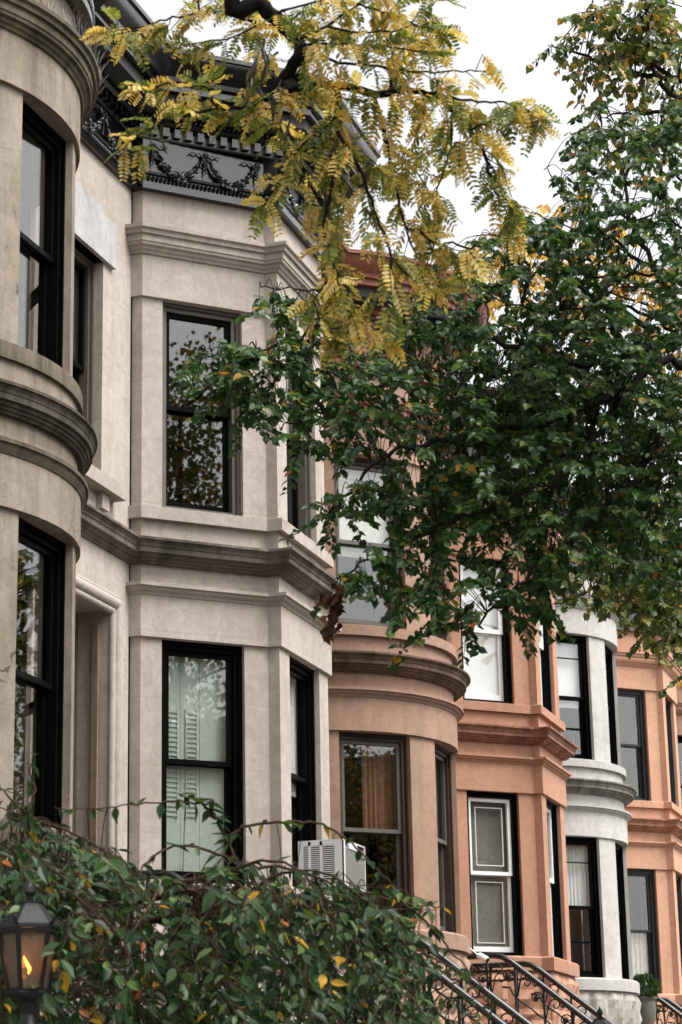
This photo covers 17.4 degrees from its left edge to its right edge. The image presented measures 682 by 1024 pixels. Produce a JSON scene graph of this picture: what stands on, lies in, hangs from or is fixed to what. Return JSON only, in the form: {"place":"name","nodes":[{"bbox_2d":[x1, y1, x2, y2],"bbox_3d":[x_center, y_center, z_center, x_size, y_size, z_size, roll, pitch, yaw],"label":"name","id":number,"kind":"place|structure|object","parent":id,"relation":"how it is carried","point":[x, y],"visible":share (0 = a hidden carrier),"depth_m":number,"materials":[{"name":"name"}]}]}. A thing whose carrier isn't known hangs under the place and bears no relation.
{"place":"outdoors","nodes":[
{"label":"outdoors","id":0,"kind":"place"},
{"bbox_2d":[0,0,107,1020],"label":"row house","id":1,"kind":"structure","parent":0,"point":[49,80],"depth_m":16.94,"materials":[{"name":"beige stone"}]},
{"bbox_2d":[13,562,35,812],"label":"window","id":2,"kind":"structure","parent":1,"relation":"in","point":[26,578],"depth_m":17.84,"materials":[{"name":"glass"}]},
{"bbox_2d":[18,166,40,348],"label":"window","id":3,"kind":"structure","parent":1,"relation":"in","point":[30,190],"depth_m":18.75,"materials":[{"name":"glass"}]},
{"bbox_2d":[15,518,65,827],"bbox_3d":[-2.310,1.214,16.357,0.190,2.234,0.943,-6,-17,17],"label":"window","id":4,"kind":"structure","parent":1,"relation":"in","point":[48,683],"depth_m":16.69,"materials":[{"name":"paint"}]},
{"bbox_2d":[20,101,65,367],"bbox_3d":[-2.419,-2.074,17.302,0.190,2.089,0.920,-6,-17,17],"label":"window","id":5,"kind":"structure","parent":1,"relation":"in","point":[49,254],"depth_m":17.63,"materials":[{"name":"paint"}]},
{"bbox_2d":[41,1005,82,1023],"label":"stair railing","id":6,"kind":"object","parent":1,"relation":"on","point":[60,1016],"visible":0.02,"depth_m":11.95,"materials":[{"name":"black metal"}]},
{"bbox_2d":[37,0,108,92],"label":"bird spikes","id":7,"kind":"object","parent":1,"relation":"on","point":[82,35],"visible":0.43,"depth_m":17.72,"materials":[{"name":"black metal"}]},
{"bbox_2d":[1,886,157,1023],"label":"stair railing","id":8,"kind":"object","parent":1,"relation":"on","point":[78,994],"visible":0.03,"depth_m":13.38,"materials":[{"name":"black metal"}]},
{"bbox_2d":[29,0,380,1023],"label":"row house","id":9,"kind":"structure","parent":0,"point":[203,660],"depth_m":21.12,"materials":[{"name":"beige stone"}]},
{"bbox_2d":[73,246,93,425],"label":"window","id":10,"kind":"structure","parent":9,"relation":"in","point":[83,312],"depth_m":20.73,"materials":[{"name":"black paint"}]},
{"bbox_2d":[72,612,99,992],"bbox_3d":[-2.700,2.361,19.373,0.950,3.690,1.850,-6,-17,17],"label":"doorway","id":11,"kind":"structure","parent":9,"relation":"in","point":[95,674],"depth_m":19.98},
{"bbox_2d":[162,302,240,515],"bbox_3d":[-1.399,-0.964,21.629,0.840,2.089,0.190,7,-18,-26],"label":"window","id":12,"kind":"structure","parent":9,"relation":"in","point":[231,469],"depth_m":21.62,"materials":[{"name":"black paint"}]},
{"bbox_2d":[161,640,243,883],"bbox_3d":[-1.333,2.329,20.700,0.840,2.234,0.197,7,-18,-26],"label":"window","id":13,"kind":"structure","parent":9,"relation":"in","point":[202,730],"depth_m":20.79,"materials":[{"name":"glass"}]},
{"bbox_2d":[92,869,361,1023],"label":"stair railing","id":14,"kind":"object","parent":9,"relation":"on","point":[171,874],"visible":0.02,"depth_m":18.00,"materials":[{"name":"black metal"}]},
{"bbox_2d":[115,888,382,1022],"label":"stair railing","id":15,"kind":"object","parent":9,"relation":"on","point":[328,978],"visible":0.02,"depth_m":18.98,"materials":[{"name":"black metal"}]},
{"bbox_2d":[285,333,311,539],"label":"window","id":16,"kind":"structure","parent":9,"relation":"in","point":[300,497],"depth_m":22.69,"materials":[{"name":"black glass"}]},
{"bbox_2d":[289,657,316,885],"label":"window","id":17,"kind":"structure","parent":9,"relation":"in","point":[302,715],"depth_m":21.94,"materials":[{"name":"paint"}]},
{"bbox_2d":[298,839,365,894],"bbox_3d":[-0.082,3.375,21.217,0.454,0.440,0.680,-6,-17,17],"label":"air conditioner","id":18,"kind":"object","parent":9,"relation":"attached to","point":[333,857],"visible":0.72,"depth_m":20.95,"materials":[{"name":"white metal"}]},
{"bbox_2d":[223,237,489,1023],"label":"row house","id":19,"kind":"structure","parent":0,"point":[393,745],"depth_m":26.30,"materials":[{"name":"stone"}]},
{"bbox_2d":[333,455,402,628],"bbox_3d":[0.278,0.389,26.716,0.928,2.089,0.190,7,-18,-26],"label":"window","id":20,"kind":"structure","parent":19,"relation":"in","point":[343,534],"depth_m":26.83,"materials":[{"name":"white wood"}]},
{"bbox_2d":[339,732,411,928],"bbox_3d":[0.339,3.685,25.796,0.928,2.234,0.218,7,-18,-26],"label":"window","id":21,"kind":"structure","parent":19,"relation":"in","point":[383,757],"depth_m":26.02,"materials":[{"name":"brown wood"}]},
{"bbox_2d":[339,943,506,1023],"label":"stair railing","id":22,"kind":"object","parent":19,"relation":"on","point":[495,1019],"visible":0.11,"depth_m":22.67,"materials":[{"name":"black metal"}]},
{"bbox_2d":[427,506,446,640],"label":"window","id":23,"kind":"structure","parent":19,"relation":"in","point":[439,635],"depth_m":27.84,"materials":[{"name":"brown wood"}]},
{"bbox_2d":[434,743,455,932],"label":"window","id":24,"kind":"structure","parent":19,"relation":"in","point":[445,844],"depth_m":27.02,"materials":[{"name":"brown wood"}]},
{"bbox_2d":[364,935,532,1023],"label":"stair railing","id":25,"kind":"object","parent":19,"relation":"on","point":[510,1011],"visible":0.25,"depth_m":24.16,"materials":[{"name":"black metal"}]},
{"bbox_2d":[470,948,489,962],"bbox_3d":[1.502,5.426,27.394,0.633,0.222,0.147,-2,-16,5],"label":"security camera","id":26,"kind":"object","parent":19,"relation":"attached to","point":[483,957],"visible":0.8,"depth_m":27.34,"materials":[{"name":"white paint"}]},
{"bbox_2d":[136,0,681,525],"label":"sky","id":27,"kind":"structure","parent":0,"point":[512,33],"materials":[{"name":"white"}]},
{"bbox_2d":[372,374,584,1023],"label":"row house","id":28,"kind":"structure","parent":0,"point":[516,747],"depth_m":31.19,"materials":[{"name":"stone"}]},
{"bbox_2d":[458,557,512,703],"bbox_3d":[1.991,1.704,31.781,0.840,2.089,0.190,7,-18,-26],"label":"window","id":29,"kind":"structure","parent":28,"relation":"in","point":[490,672],"depth_m":31.79,"materials":[{"name":"paint"}]},
{"bbox_2d":[466,791,522,955],"bbox_3d":[2.058,4.997,30.849,0.840,2.234,0.190,7,-18,-26],"label":"window","id":30,"kind":"structure","parent":28,"relation":"in","point":[493,848],"depth_m":30.91,"materials":[{"name":"paint"}]},
{"bbox_2d":[467,952,592,1023],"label":"stair railing","id":31,"kind":"object","parent":28,"relation":"on","point":[558,998],"visible":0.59,"depth_m":28.02,"materials":[{"name":"black metal"}]},
{"bbox_2d":[466,961,614,1023],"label":"stair railing","id":32,"kind":"object","parent":28,"relation":"on","point":[564,989],"visible":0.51,"depth_m":29.61,"materials":[{"name":"black metal"}]},
{"bbox_2d":[536,573,551,712],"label":"window","id":33,"kind":"structure","parent":28,"relation":"in","point":[543,646],"depth_m":32.89,"materials":[{"name":"paint"}]},
{"bbox_2d":[546,799,562,958],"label":"window","id":34,"kind":"structure","parent":28,"relation":"in","point":[551,808],"depth_m":32.02,"materials":[{"name":"paint"}]},
{"bbox_2d":[614,558,681,1023],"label":"row house","id":35,"kind":"structure","parent":0,"point":[648,742],"depth_m":41.66,"materials":[{"name":"orange stone"}]},
{"bbox_2d":[627,711,638,795],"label":"window","id":36,"kind":"structure","parent":35,"relation":"in","point":[632,730],"depth_m":44.03,"materials":[{"name":"grey glass"}]},
{"bbox_2d":[617,689,649,800],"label":"window","id":37,"kind":"structure","parent":35,"relation":"in","point":[642,762],"depth_m":41.80,"materials":[{"name":"grey paint"}]},
{"bbox_2d":[637,883,647,929],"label":"window","id":38,"kind":"structure","parent":35,"relation":"in","point":[641,890],"depth_m":43.20,"materials":[{"name":"grey paint"}]},
{"bbox_2d":[627,869,660,993],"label":"window","id":39,"kind":"structure","parent":35,"relation":"in","point":[644,943],"depth_m":40.83,"materials":[{"name":"grey paint"}]},
{"bbox_2d":[643,993,681,1023],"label":"stair railing","id":40,"kind":"object","parent":35,"relation":"on","point":[671,1008],"visible":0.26,"depth_m":37.98,"materials":[{"name":"black metal"}]},
{"bbox_2d":[656,997,681,1023],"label":"stair railing","id":41,"kind":"object","parent":35,"relation":"on","point":[675,1005],"visible":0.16,"depth_m":39.24,"materials":[{"name":"black metal"}]},
{"bbox_2d":[665,698,675,804],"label":"window","id":42,"kind":"structure","parent":35,"relation":"in","point":[667,704],"depth_m":42.87,"materials":[{"name":"grey paint"}]},
{"bbox_2d":[676,874,681,972],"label":"window","id":43,"kind":"structure","parent":35,"relation":"in","point":[678,878],"depth_m":42.05,"materials":[{"name":"grey paint"}]},
{"bbox_2d":[672,653,681,805],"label":"row house","id":44,"kind":"structure","parent":0,"point":[678,706],"depth_m":47.08,"materials":[{"name":"stone"}]},
{"bbox_2d":[677,736,681,787],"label":"window","id":45,"kind":"structure","parent":44,"relation":"in","point":[679,738],"depth_m":47.04,"materials":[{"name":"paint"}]},
{"bbox_2d":[678,754,681,805],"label":"window","id":46,"kind":"structure","parent":44,"relation":"in","point":[680,755],"depth_m":49.25,"materials":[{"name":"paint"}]},
{"bbox_3d":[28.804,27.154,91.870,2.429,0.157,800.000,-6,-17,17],"label":"pavement","id":47,"kind":"structure","parent":0,"visible":0},
{"bbox_2d":[79,0,560,370],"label":"honey locust tree","id":48,"kind":"object","parent":47,"relation":"on","point":[288,80],"visible":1,"depth_m":10.10,"materials":[{"name":"yellow plant"}]},
{"bbox_2d":[170,38,681,698],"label":"linden tree","id":49,"kind":"object","parent":47,"relation":"on","point":[468,492],"visible":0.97,"depth_m":12.25,"materials":[{"name":"green plant"}]},
{"bbox_2d":[591,1006,610,1023],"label":"lamp post","id":50,"kind":"object","parent":47,"relation":"on","point":[599,1020],"visible":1,"depth_m":15.69,"materials":[{"name":"metal"}]},
{"bbox_2d":[526,0,681,189],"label":"street tree","id":51,"kind":"object","parent":47,"relation":"on","point":[632,49],"visible":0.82,"depth_m":17.64,"materials":[{"name":"green plant"}]},
{"bbox_2d":[553,474,681,669],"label":"linden tree","id":52,"kind":"object","parent":47,"relation":"on","point":[665,626],"visible":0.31,"depth_m":20.68,"materials":[{"name":"green plant"}]},
{"bbox_3d":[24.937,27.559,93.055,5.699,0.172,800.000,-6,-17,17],"label":"front yard","id":53,"kind":"structure","parent":0,"visible":0},
{"bbox_2d":[0,879,69,1023],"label":"lamp post","id":54,"kind":"object","parent":53,"relation":"on","point":[24,922],"visible":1,"depth_m":8.42,"materials":[{"name":"metal"}]},
{"bbox_2d":[0,752,500,1023],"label":"weeping cherry shrub","id":55,"kind":"object","parent":53,"relation":"on","point":[221,943],"visible":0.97,"depth_m":9.09,"materials":[{"name":"green plant"}]},
{"bbox_2d":[450,193,681,688],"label":"golden tree","id":56,"kind":"object","parent":53,"relation":"on","point":[545,209],"visible":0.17,"depth_m":31.73,"materials":[{"name":"yellow plant"}]},
{"bbox_2d":[554,484,641,1023],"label":"row house","id":57,"kind":"structure","parent":53,"relation":"on","point":[600,795],"depth_m":36.72,"materials":[{"name":"stone"}]},
{"bbox_2d":[556,634,591,759],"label":"window","id":58,"kind":"structure","parent":57,"relation":"in","point":[573,688],"depth_m":37.03,"materials":[{"name":"paint"}]},
{"bbox_2d":[573,709,580,753],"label":"window","id":59,"kind":"structure","parent":57,"relation":"in","point":[576,722],"depth_m":39.09,"materials":[{"name":"glass"}]},
{"bbox_2d":[565,837,602,977],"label":"window","id":60,"kind":"structure","parent":57,"relation":"in","point":[581,885],"depth_m":36.14,"materials":[{"name":"paint"}]},
{"bbox_2d":[582,910,591,970],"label":"window","id":61,"kind":"structure","parent":57,"relation":"in","point":[586,925],"depth_m":38.15,"materials":[{"name":"glass"}]},
{"bbox_2d":[604,644,617,764],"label":"window","id":62,"kind":"structure","parent":57,"relation":"in","point":[608,653],"depth_m":38.09,"materials":[{"name":"paint"}]},
{"bbox_2d":[615,843,629,979],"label":"window","id":63,"kind":"structure","parent":57,"relation":"in","point":[618,849],"depth_m":37.14,"materials":[{"name":"paint"}]},
{"bbox_2d":[633,971,660,1023],"bbox_3d":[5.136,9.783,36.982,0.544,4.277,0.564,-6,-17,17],"label":"potted shrub","id":64,"kind":"object","parent":53,"relation":"on","point":[648,1008],"visible":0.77,"depth_m":37.30,"materials":[{"name":"green plant"}]}
]}

